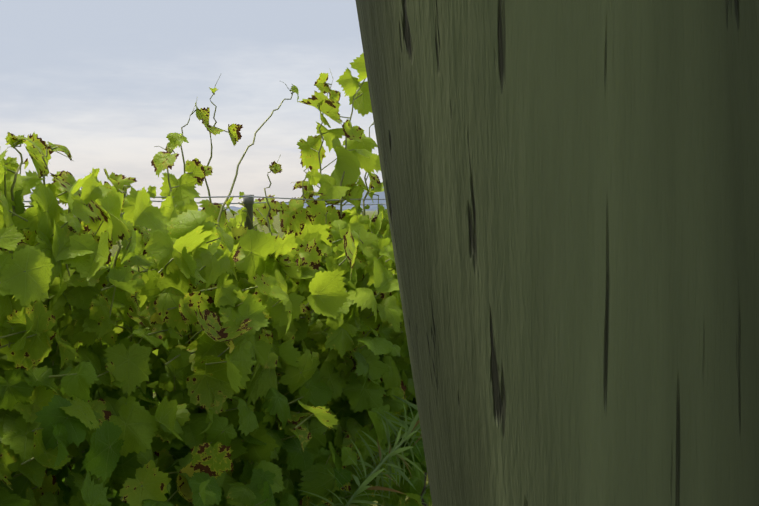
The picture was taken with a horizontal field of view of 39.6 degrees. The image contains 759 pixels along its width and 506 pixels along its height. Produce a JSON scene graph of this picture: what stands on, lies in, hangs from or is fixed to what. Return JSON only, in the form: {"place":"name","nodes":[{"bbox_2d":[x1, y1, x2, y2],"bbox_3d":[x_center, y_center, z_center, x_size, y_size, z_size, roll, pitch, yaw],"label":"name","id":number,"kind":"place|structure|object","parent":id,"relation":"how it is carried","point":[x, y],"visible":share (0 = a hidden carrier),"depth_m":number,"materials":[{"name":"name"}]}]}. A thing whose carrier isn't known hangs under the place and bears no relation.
{"place":"outdoors","nodes":[
{"label":"outdoors","id":0,"kind":"place"},
{"bbox_2d":[0,0,382,208],"label":"sky","id":1,"kind":"structure","parent":0,"point":[107,82],"materials":[{"name":"white"}]},
{"bbox_2d":[63,182,386,210],"bbox_3d":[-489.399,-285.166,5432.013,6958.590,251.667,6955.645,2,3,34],"label":"hill","id":2,"kind":"structure","parent":0,"point":[346,207],"depth_m":4245.73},
{"bbox_2d":[243,195,253,229],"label":"trellis posts","id":3,"kind":"object","parent":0,"point":[248,202],"visible":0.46,"depth_m":3.22,"materials":[{"name":"grey wood"}]},
{"bbox_2d":[24,192,385,204],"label":"trellis wires","id":4,"kind":"object","parent":3,"relation":"attached to","point":[262,197],"visible":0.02,"depth_m":3.26,"materials":[{"name":"grey metal"}]},
{"bbox_2d":[74,211,428,505],"bbox_3d":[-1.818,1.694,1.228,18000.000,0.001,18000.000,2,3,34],"label":"ground","id":5,"kind":"structure","parent":0,"point":[229,215],"depth_m":112.17,"materials":[{"name":"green plant"}]},
{"bbox_2d":[0,53,431,505],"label":"vine","id":6,"kind":"object","parent":5,"relation":"on","point":[138,437],"depth_m":2.68,"materials":[{"name":"green plant"}]},
{"bbox_2d":[294,395,430,505],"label":"weed plant","id":7,"kind":"object","parent":5,"relation":"on","point":[414,427],"visible":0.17,"depth_m":3.00,"materials":[{"name":"green plant"}]},
{"bbox_2d":[355,0,758,505],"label":"post","id":8,"kind":"object","parent":5,"relation":"on","point":[571,189],"visible":1,"depth_m":0.30,"materials":[{"name":"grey wood"}]}
]}

